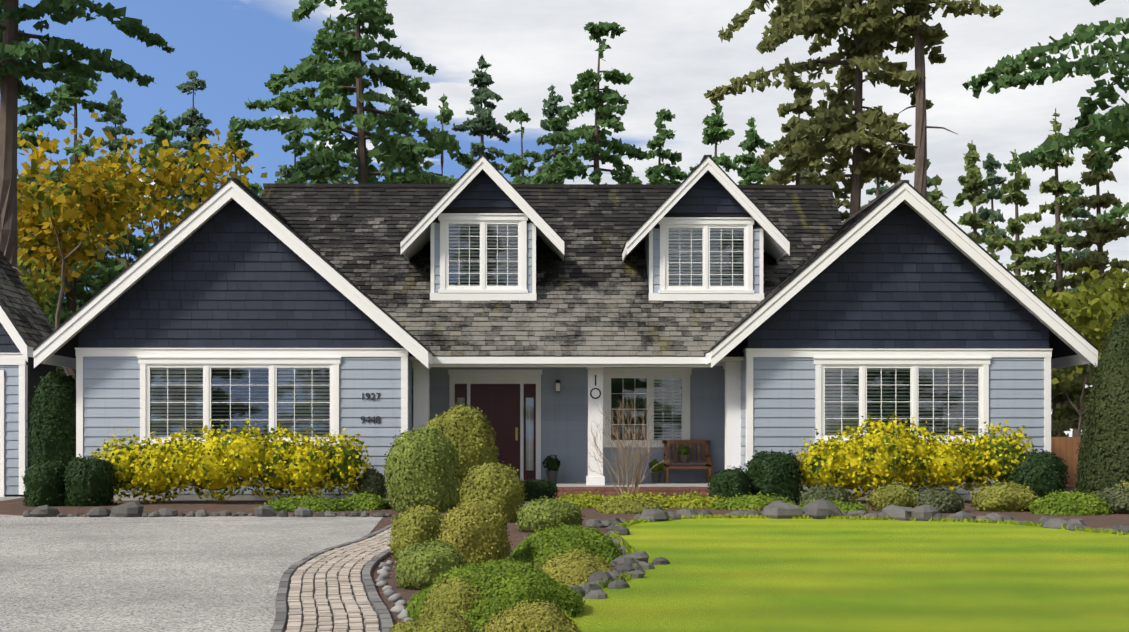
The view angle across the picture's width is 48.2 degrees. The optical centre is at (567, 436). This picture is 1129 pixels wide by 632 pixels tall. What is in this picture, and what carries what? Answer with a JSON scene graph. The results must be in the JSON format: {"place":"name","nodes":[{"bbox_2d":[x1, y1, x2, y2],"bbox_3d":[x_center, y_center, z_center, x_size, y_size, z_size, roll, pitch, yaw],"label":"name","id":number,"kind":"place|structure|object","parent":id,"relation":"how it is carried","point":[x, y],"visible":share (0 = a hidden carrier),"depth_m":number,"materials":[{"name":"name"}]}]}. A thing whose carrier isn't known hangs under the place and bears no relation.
{"place":"outdoors","nodes":[
{"label":"outdoors","id":0,"kind":"place"},
{"bbox_2d":[20,186,36,265],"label":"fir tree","id":1,"kind":"object","parent":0,"point":[30,235],"depth_m":49.09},
{"bbox_2d":[17,248,73,315],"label":"bush","id":2,"kind":"object","parent":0,"point":[40,298],"visible":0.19,"depth_m":36.30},
{"bbox_2d":[17,112,167,380],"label":"yellow tree","id":3,"kind":"object","parent":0,"point":[107,220],"depth_m":40.87,"materials":[{"name":"plant"}]},
{"bbox_2d":[0,497,382,631],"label":"driveway","id":4,"kind":"structure","parent":0,"point":[151,574],"depth_m":11.93,"materials":[{"name":"concrete"}]},
{"bbox_2d":[36,518,337,524],"bbox_3d":[-21.491,1.244,13.205,38.532,0.001,0.048,0,0,-19],"label":"driveway seam","id":5,"kind":"object","parent":4,"relation":"on","point":[186,521],"depth_m":18.52,"materials":[{"name":"grey"}]},
{"bbox_2d":[455,384,535,480],"bbox_3d":[-1.577,-0.101,27.546,1.770,2.115,0.060,0,0,-1],"label":"door frame","id":6,"kind":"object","parent":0,"point":[498,405],"depth_m":27.53,"materials":[{"name":"wood"}]},
{"bbox_2d":[515,427,517,439],"bbox_3d":[-1.111,-0.063,27.517,0.050,0.280,0.050,0,0,-1],"label":"door handle","id":7,"kind":"object","parent":6,"relation":"attached to","point":[516,433],"visible":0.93,"depth_m":27.51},
{"bbox_2d":[0,222,1043,494],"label":"house lap siding","id":8,"kind":"object","parent":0,"point":[784,404],"visible":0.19,"depth_m":25.05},
{"bbox_2d":[361,416,379,422],"bbox_3d":[-3.883,-0.337,24.852,0.386,0.140,0.012,0,0,-1],"label":"house number","id":9,"kind":"object","parent":8,"relation":"attached to","point":[368,418],"visible":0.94,"depth_m":24.85,"materials":[{"name":"black metal"}]},
{"bbox_2d":[362,393,379,399],"bbox_3d":[-3.865,-0.796,24.853,0.358,0.140,0.012,0,0,-1],"label":"house number","id":10,"kind":"object","parent":8,"relation":"attached to","point":[369,396],"visible":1,"depth_m":24.85,"materials":[{"name":"black metal"}]},
{"bbox_2d":[0,169,1048,352],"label":"gable shingles","id":11,"kind":"object","parent":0,"point":[907,273],"visible":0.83,"depth_m":24.99,"materials":[{"name":"wood"}]},
{"bbox_2d":[0,154,1059,357],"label":"house roof shingles","id":12,"kind":"object","parent":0,"point":[302,211],"visible":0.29,"depth_m":27.58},
{"bbox_2d":[5,183,1077,496],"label":"house wall","id":13,"kind":"structure","parent":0,"point":[1057,345],"depth_m":26.60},
{"bbox_2d":[0,154,1097,398],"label":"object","id":14,"kind":"object","parent":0,"point":[562,238],"visible":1,"depth_m":24.53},
{"bbox_2d":[151,224,977,469],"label":"window blinds","id":15,"kind":"object","parent":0,"point":[595,393],"depth_m":25.10,"materials":[{"name":"plastic"}]},
{"bbox_2d":[151,227,977,439],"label":"window panes","id":16,"kind":"structure","parent":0,"point":[622,389],"depth_m":25.59,"materials":[{"name":"glass"}]},
{"bbox_2d":[0,485,1128,631],"bbox_3d":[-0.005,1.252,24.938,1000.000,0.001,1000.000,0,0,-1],"label":"ground","id":17,"kind":"structure","parent":0,"point":[17,507],"depth_m":20.58,"materials":[{"name":"soil"}]},
{"bbox_2d":[21,456,65,506],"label":"ball shrub","id":18,"kind":"object","parent":17,"relation":"on","point":[43,482],"visible":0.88,"depth_m":22.63,"materials":[{"name":"plant"}]},
{"bbox_2d":[25,370,75,467],"bbox_3d":[-10.186,-0.019,25.142,1.170,2.600,1.210,0,0,-1],"label":"hedge shrub","id":19,"kind":"object","parent":17,"relation":"on","point":[52,414],"visible":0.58,"depth_m":24.75,"materials":[{"name":"plant"}]},
{"bbox_2d":[17,83,94,372],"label":"fir tree","id":20,"kind":"object","parent":17,"relation":"on","point":[35,120],"depth_m":59.29,"materials":[{"name":"plant"}]},
{"bbox_2d":[17,174,107,292],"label":"yellow tree","id":21,"kind":"object","parent":17,"relation":"on","point":[45,236],"depth_m":41.55,"materials":[{"name":"plant"}]},
{"bbox_2d":[24,52,147,377],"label":"fir tree","id":22,"kind":"object","parent":17,"relation":"on","point":[63,98],"depth_m":51.48,"materials":[{"name":"plant"}]},
{"bbox_2d":[0,0,174,275],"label":"tall fir tree","id":23,"kind":"object","parent":17,"relation":"on","point":[64,12],"depth_m":32.67,"materials":[{"name":"plant"}]},
{"bbox_2d":[61,454,117,506],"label":"ball shrub","id":24,"kind":"object","parent":17,"relation":"on","point":[87,481],"visible":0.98,"depth_m":22.70,"materials":[{"name":"plant"}]},
{"bbox_2d":[66,90,152,307],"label":"fir tree","id":25,"kind":"object","parent":17,"relation":"on","point":[120,120],"depth_m":77.20,"materials":[{"name":"plant"}]},
{"bbox_2d":[100,108,184,275],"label":"fir tree","id":26,"kind":"object","parent":17,"relation":"on","point":[157,130],"depth_m":55.52,"materials":[{"name":"plant"}]},
{"bbox_2d":[68,127,266,267],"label":"yellow tree","id":27,"kind":"object","parent":17,"relation":"on","point":[171,173],"depth_m":45.23,"materials":[{"name":"plant"}]},
{"bbox_2d":[135,70,217,258],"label":"fir tree","id":28,"kind":"object","parent":17,"relation":"on","point":[178,122],"depth_m":85.40,"materials":[{"name":"plant"}]},
{"bbox_2d":[90,418,371,502],"bbox_3d":[-6.297,0.453,23.696,5.256,1.599,1.569,0,0,-1],"label":"gold shrub","id":29,"kind":"object","parent":17,"relation":"on","point":[215,463],"visible":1,"depth_m":23.39,"materials":[{"name":"plant"}]},
{"bbox_2d":[212,115,262,196],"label":"fir tree","id":30,"kind":"object","parent":17,"relation":"on","point":[237,137],"depth_m":61.63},
{"bbox_2d":[275,164,293,178],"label":"tree","id":31,"kind":"object","parent":17,"relation":"on","point":[284,171],"depth_m":82.67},
{"bbox_2d":[281,131,306,182],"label":"fir tree","id":32,"kind":"object","parent":17,"relation":"on","point":[298,147],"depth_m":71.51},
{"bbox_2d":[254,493,352,511],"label":"groundcover shrub","id":33,"kind":"object","parent":17,"relation":"on","point":[314,504],"visible":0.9,"depth_m":21.24,"materials":[{"name":"plant"}]},
{"bbox_2d":[283,554,389,631],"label":"path bedding","id":34,"kind":"object","parent":17,"relation":"on","point":[332,619],"visible":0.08,"depth_m":9.34,"materials":[{"name":"sand"}]},
{"bbox_2d":[270,514,445,631],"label":"path border cobbles","id":35,"kind":"object","parent":34,"relation":"on","point":[380,607],"visible":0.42,"depth_m":10.17,"materials":[{"name":"stone"}]},
{"bbox_2d":[228,0,475,183],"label":"tall fir tree","id":36,"kind":"object","parent":17,"relation":"on","point":[331,77],"depth_m":45.74,"materials":[{"name":"plant"}]},
{"bbox_2d":[338,491,392,510],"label":"groundcover shrub","id":37,"kind":"object","parent":17,"relation":"on","point":[365,501],"visible":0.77,"depth_m":21.59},
{"bbox_2d":[353,466,386,498],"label":"shrub","id":38,"kind":"object","parent":17,"relation":"on","point":[372,481],"visible":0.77,"depth_m":23.78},
{"bbox_2d":[376,560,415,623],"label":"path pebbles","id":39,"kind":"object","parent":17,"relation":"on","point":[391,593],"visible":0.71,"depth_m":9.89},
{"bbox_2d":[376,89,424,183],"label":"fir tree","id":40,"kind":"object","parent":17,"relation":"on","point":[405,107],"depth_m":79.82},
{"bbox_2d":[389,619,419,631],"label":"dome shrub","id":41,"kind":"object","parent":17,"relation":"on","point":[405,626],"visible":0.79,"depth_m":7.43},
{"bbox_2d":[285,501,530,631],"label":"path cobbles","id":42,"kind":"object","parent":17,"relation":"on","point":[355,558],"visible":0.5,"depth_m":9.96,"materials":[{"name":"stone"}]},
{"bbox_2d":[387,502,443,558],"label":"dome shrub","id":43,"kind":"object","parent":17,"relation":"on","point":[416,523],"visible":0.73,"depth_m":12.70,"materials":[{"name":"plant"}]},
{"bbox_2d":[382,425,461,512],"bbox_3d":[-2.474,0.543,21.321,1.373,1.492,1.396,0,0,-1],"label":"shrub","id":44,"kind":"object","parent":17,"relation":"on","point":[422,465],"visible":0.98,"depth_m":20.83,"materials":[{"name":"plant"}]},
{"bbox_2d":[393,538,464,589],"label":"dome shrub","id":45,"kind":"object","parent":17,"relation":"on","point":[420,565],"visible":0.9,"depth_m":10.32,"materials":[{"name":"plant"}]},
{"bbox_2d":[409,94,458,181],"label":"fir tree","id":46,"kind":"object","parent":17,"relation":"on","point":[447,117],"depth_m":61.64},
{"bbox_2d":[409,607,475,631],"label":"dome shrub","id":47,"kind":"object","parent":17,"relation":"on","point":[450,621],"visible":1,"depth_m":7.12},
{"bbox_2d":[417,574,483,623],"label":"dome shrub","id":48,"kind":"object","parent":17,"relation":"on","point":[457,594],"visible":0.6,"depth_m":8.33,"materials":[{"name":"plant"}]},
{"bbox_2d":[423,403,499,506],"bbox_3d":[-1.985,0.331,22.933,1.524,1.920,1.570,0,0,-1],"label":"dome shrub","id":49,"kind":"object","parent":17,"relation":"on","point":[469,432],"visible":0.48,"depth_m":22.39,"materials":[{"name":"plant"}]},
{"bbox_2d":[437,497,513,565],"bbox_3d":[-0.901,0.929,12.226,0.757,0.686,0.799,0,0,-1],"label":"dome shrub","id":50,"kind":"object","parent":17,"relation":"on","point":[472,531],"visible":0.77,"depth_m":11.96,"materials":[{"name":"plant"}]},
{"bbox_2d":[451,54,514,176],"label":"fir tree","id":51,"kind":"object","parent":17,"relation":"on","point":[488,126],"depth_m":89.55,"materials":[{"name":"plant"}]},
{"bbox_2d":[457,461,527,522],"bbox_3d":[-1.111,0.824,18.688,1.053,0.939,1.061,0,0,-1],"label":"dome shrub","id":52,"kind":"object","parent":17,"relation":"on","point":[495,484],"visible":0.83,"depth_m":18.36,"materials":[{"name":"plant"}]},
{"bbox_2d":[403,557,585,630],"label":"groundcover shrub","id":53,"kind":"object","parent":17,"relation":"on","point":[503,584],"visible":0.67,"depth_m":8.57,"materials":[{"name":"plant"}]},
{"bbox_2d":[504,107,543,183],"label":"fir tree","id":54,"kind":"object","parent":17,"relation":"on","point":[517,165],"depth_m":69.83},
{"bbox_2d":[484,599,581,631],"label":"dome shrub","id":55,"kind":"object","parent":17,"relation":"on","point":[536,617],"visible":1,"depth_m":6.91,"materials":[{"name":"plant"}]},
{"bbox_2d":[521,477,559,501],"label":"shrub","id":56,"kind":"object","parent":17,"relation":"on","point":[535,489],"visible":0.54,"depth_m":23.92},
{"bbox_2d":[113,481,973,499],"bbox_3d":[-0.044,1.104,26.282,19.200,0.295,2.712,0,0,-1],"label":"brick foundation","id":57,"kind":"object","parent":17,"relation":"on","point":[558,484],"visible":0.1,"depth_m":25.01,"materials":[{"name":"brick"}]},
{"bbox_2d":[0,156,1097,496],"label":"house trim","id":58,"kind":"structure","parent":17,"relation":"on","point":[774,244],"depth_m":25.03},
{"bbox_2d":[546,471,660,482],"bbox_3d":[0.778,0.862,27.215,2.490,0.260,0.248,0,0,-2],"label":"plant pot","id":59,"kind":"object","parent":58,"relation":"on","point":[552,475],"visible":0.77,"depth_m":27.16,"materials":[{"name":"grey ceramic"}]},
{"bbox_2d":[542,455,560,470],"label":"potted plant","id":60,"kind":"object","parent":59,"relation":"on","point":[553,464],"visible":0.9,"depth_m":27.09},
{"bbox_2d":[648,459,663,472],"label":"potted plant","id":61,"kind":"object","parent":59,"relation":"on","point":[657,468],"visible":0.88,"depth_m":27.19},
{"bbox_2d":[662,440,712,482],"bbox_3d":[2.588,0.532,27.225,1.050,0.920,0.500,0,0,-1],"label":"porch bench","id":62,"kind":"object","parent":58,"relation":"on","point":[708,467],"visible":0.9,"depth_m":27.41,"materials":[{"name":"brown wood"}]},
{"bbox_2d":[680,455,688,462],"bbox_3d":[2.514,0.477,27.174,0.200,0.170,0.190,0,0,-1],"label":"plant pot","id":63,"kind":"object","parent":62,"relation":"on","point":[683,458],"visible":0.96,"depth_m":27.10,"materials":[{"name":"grey ceramic"}]},
{"bbox_2d":[677,445,690,454],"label":"potted plant","id":64,"kind":"object","parent":63,"relation":"on","point":[683,450],"visible":0.96,"depth_m":27.11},
{"bbox_2d":[515,496,584,532],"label":"low shrub","id":65,"kind":"object","parent":17,"relation":"on","point":[533,515],"visible":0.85,"depth_m":16.44,"materials":[{"name":"plant"}]},
{"bbox_2d":[532,84,571,183],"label":"fir tree","id":66,"kind":"object","parent":17,"relation":"on","point":[550,105],"depth_m":83.55,"materials":[{"name":"plant"}]},
{"bbox_2d":[509,522,622,566],"bbox_3d":[-0.011,1.079,12.827,1.215,0.394,1.568,0,0,-1],"label":"groundcover shrub","id":67,"kind":"object","parent":17,"relation":"on","point":[538,547],"visible":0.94,"depth_m":12.46,"materials":[{"name":"plant"}]},
{"bbox_2d":[22,499,1128,602],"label":"rock bed borders","id":68,"kind":"object","parent":17,"relation":"on","point":[780,509],"visible":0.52,"depth_m":18.70,"materials":[{"name":"stone"}]},
{"bbox_2d":[540,549,615,586],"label":"groundcover shrub","id":69,"kind":"object","parent":17,"relation":"on","point":[571,569],"visible":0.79,"depth_m":10.65,"materials":[{"name":"plant"}]},
{"bbox_2d":[556,491,609,507],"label":"groundcover shrub","id":70,"kind":"object","parent":17,"relation":"on","point":[585,500],"visible":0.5,"depth_m":22.32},
{"bbox_2d":[527,21,647,183],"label":"fir tree","id":71,"kind":"object","parent":17,"relation":"on","point":[571,168],"depth_m":52.01,"materials":[{"name":"plant"}]},
{"bbox_2d":[583,399,675,494],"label":"bare shrub twigs","id":72,"kind":"object","parent":17,"relation":"on","point":[639,463],"visible":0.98,"depth_m":24.02,"materials":[{"name":"plant"}]},
{"bbox_2d":[596,494,665,513],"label":"groundcover shrub","id":73,"kind":"object","parent":17,"relation":"on","point":[620,505],"visible":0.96,"depth_m":20.66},
{"bbox_2d":[555,487,710,497],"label":"porch step bricks","id":74,"kind":"object","parent":17,"relation":"on","point":[669,491],"visible":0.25,"depth_m":25.26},
{"bbox_2d":[601,490,676,508],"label":"groundcover shrub","id":75,"kind":"object","parent":17,"relation":"on","point":[667,502],"visible":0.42,"depth_m":22.13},
{"bbox_2d":[645,109,689,184],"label":"fir tree","id":76,"kind":"object","parent":17,"relation":"on","point":[653,176],"depth_m":62.01,"materials":[{"name":"plant"}]},
{"bbox_2d":[667,491,725,508],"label":"groundcover shrub","id":77,"kind":"object","parent":17,"relation":"on","point":[694,501],"visible":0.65,"depth_m":22.13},
{"bbox_2d":[689,102,744,174],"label":"fir tree","id":78,"kind":"object","parent":17,"relation":"on","point":[711,130],"depth_m":63.89,"materials":[{"name":"plant"}]},
{"bbox_2d":[706,465,754,497],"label":"ball shrub","id":79,"kind":"object","parent":17,"relation":"on","point":[729,483],"visible":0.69,"depth_m":22.70,"materials":[{"name":"plant"}]},
{"bbox_2d":[710,491,795,509],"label":"groundcover shrub","id":80,"kind":"object","parent":17,"relation":"on","point":[760,501],"visible":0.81,"depth_m":21.67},
{"bbox_2d":[732,116,774,184],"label":"conifer tree","id":81,"kind":"object","parent":17,"relation":"on","point":[755,172],"depth_m":71.56,"materials":[{"name":"plant"}]},
{"bbox_2d":[744,448,802,504],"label":"box shrub","id":82,"kind":"object","parent":17,"relation":"on","point":[772,472],"visible":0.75,"depth_m":23.10,"materials":[{"name":"plant"}]},
{"bbox_2d":[800,168,817,184],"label":"tree","id":83,"kind":"object","parent":17,"relation":"on","point":[805,173],"visible":0.02,"depth_m":77.76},
{"bbox_2d":[762,78,860,220],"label":"conifer tree","id":84,"kind":"object","parent":17,"relation":"on","point":[803,100],"depth_m":56.73,"materials":[{"name":"plant"}]},
{"bbox_2d":[704,0,937,216],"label":"pine tree","id":85,"kind":"object","parent":17,"relation":"on","point":[880,128],"depth_m":40.79,"materials":[{"name":"plant"}]},
{"bbox_2d":[797,482,849,503],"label":"grey shrub","id":86,"kind":"object","parent":17,"relation":"on","point":[816,492],"visible":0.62,"depth_m":21.29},
{"bbox_2d":[799,498,868,513],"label":"groundcover shrub","id":87,"kind":"object","parent":17,"relation":"on","point":[846,507],"visible":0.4,"depth_m":20.20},
{"bbox_2d":[866,178,888,195],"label":"tree","id":88,"kind":"object","parent":17,"relation":"on","point":[871,191],"depth_m":109.55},
{"bbox_2d":[861,158,914,207],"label":"conifer tree","id":89,"kind":"object","parent":17,"relation":"on","point":[905,169],"depth_m":69.71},
{"bbox_2d":[865,481,919,510],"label":"grey shrub","id":90,"kind":"object","parent":17,"relation":"on","point":[880,498],"visible":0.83,"depth_m":21.17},
{"bbox_2d":[803,0,1003,197],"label":"pine tree","id":91,"kind":"object","parent":17,"relation":"on","point":[932,37],"depth_m":39.05,"materials":[{"name":"plant"}]},
{"bbox_2d":[794,412,1037,499],"bbox_3d":[6.529,0.375,23.853,4.751,1.710,1.755,0,0,-1],"label":"gold shrub","id":92,"kind":"object","parent":17,"relation":"on","point":[900,454],"visible":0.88,"depth_m":23.51,"materials":[{"name":"plant"}]},
{"bbox_2d":[927,159,941,202],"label":"tree","id":93,"kind":"object","parent":17,"relation":"on","point":[929,182],"depth_m":91.35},
{"bbox_2d":[928,174,948,213],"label":"young tree","id":94,"kind":"object","parent":17,"relation":"on","point":[937,180],"depth_m":60.20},
{"bbox_2d":[913,487,965,512],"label":"grey shrub","id":95,"kind":"object","parent":17,"relation":"on","point":[942,500],"visible":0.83,"depth_m":20.69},
{"bbox_2d":[953,140,1002,259],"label":"young tree","id":96,"kind":"object","parent":17,"relation":"on","point":[971,179],"depth_m":56.18,"materials":[{"name":"plant"}]},
{"bbox_2d":[976,153,1009,264],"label":"tree","id":97,"kind":"object","parent":17,"relation":"on","point":[990,163],"depth_m":79.79,"materials":[{"name":"plant"}]},
{"bbox_2d":[969,480,1038,511],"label":"grey shrub","id":98,"kind":"object","parent":17,"relation":"on","point":[1006,497],"visible":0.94,"depth_m":21.05,"materials":[{"name":"plant"}]},
{"bbox_2d":[985,149,1059,411],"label":"young tree","id":99,"kind":"object","parent":17,"relation":"on","point":[1013,188],"depth_m":52.11,"materials":[{"name":"plant"}]},
{"bbox_2d":[1003,449,1069,499],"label":"ball shrub","id":100,"kind":"object","parent":17,"relation":"on","point":[1043,474],"visible":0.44,"depth_m":23.15,"materials":[{"name":"plant"}]},
{"bbox_2d":[1017,108,1091,436],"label":"young tree","id":101,"kind":"object","parent":17,"relation":"on","point":[1049,235],"depth_m":49.99,"materials":[{"name":"plant"}]},
{"bbox_2d":[1051,437,1082,484],"bbox_3d":[12.208,0.602,31.143,2.200,1.200,0.060,0,0,-1],"label":"fence","id":102,"kind":"object","parent":17,"relation":"on","point":[1065,448],"visible":0.17,"depth_m":31.11,"materials":[{"name":"brown wood"}]},
{"bbox_2d":[1027,488,1113,515],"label":"shrub","id":103,"kind":"object","parent":17,"relation":"on","point":[1074,503],"visible":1,"depth_m":20.22,"materials":[{"name":"plant"}]},
{"bbox_2d":[1047,188,1109,436],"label":"tree","id":104,"kind":"object","parent":17,"relation":"on","point":[1079,211],"depth_m":88.98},
{"bbox_2d":[1037,285,1128,436],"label":"tree","id":105,"kind":"object","parent":17,"relation":"on","point":[1093,328],"depth_m":32.61,"materials":[{"name":"plant"}]},
{"bbox_2d":[1046,258,1128,386],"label":"tree","id":106,"kind":"object","parent":17,"relation":"on","point":[1117,290],"depth_m":35.15,"materials":[{"name":"plant"}]},
{"bbox_2d":[1051,135,1128,436],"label":"young tree","id":107,"kind":"object","parent":17,"relation":"on","point":[1091,227],"depth_m":46.93,"materials":[{"name":"plant"}]},
{"bbox_2d":[1073,312,1128,493],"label":"cedar shrub","id":108,"kind":"object","parent":17,"relation":"on","point":[1103,458],"visible":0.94,"depth_m":23.74,"materials":[{"name":"plant"}]},
{"bbox_2d":[1093,484,1128,513],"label":"grey shrub","id":109,"kind":"object","parent":17,"relation":"on","point":[1117,499],"visible":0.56,"depth_m":20.47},
{"bbox_2d":[1112,480,1128,488],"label":"grey shrub","id":110,"kind":"object","parent":17,"relation":"on","point":[1125,483],"visible":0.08,"depth_m":21.73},
{"bbox_2d":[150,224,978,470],"bbox_3d":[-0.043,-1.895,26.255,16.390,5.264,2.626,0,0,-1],"label":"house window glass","id":111,"kind":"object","parent":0,"point":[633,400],"visible":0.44,"depth_m":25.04,"materials":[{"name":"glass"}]},
{"bbox_2d":[2,0,1128,436],"label":"sky","id":112,"kind":"structure","parent":0,"point":[674,53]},
{"bbox_2d":[563,514,1128,631],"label":"lawn","id":113,"kind":"structure","parent":0,"point":[770,575],"depth_m":10.96,"materials":[{"name":"plant"}]},
{"bbox_2d":[962,0,1128,225],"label":"corner tree","id":114,"kind":"object","parent":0,"point":[1007,68],"depth_m":33.17,"materials":[{"name":"plant"}]}
]}

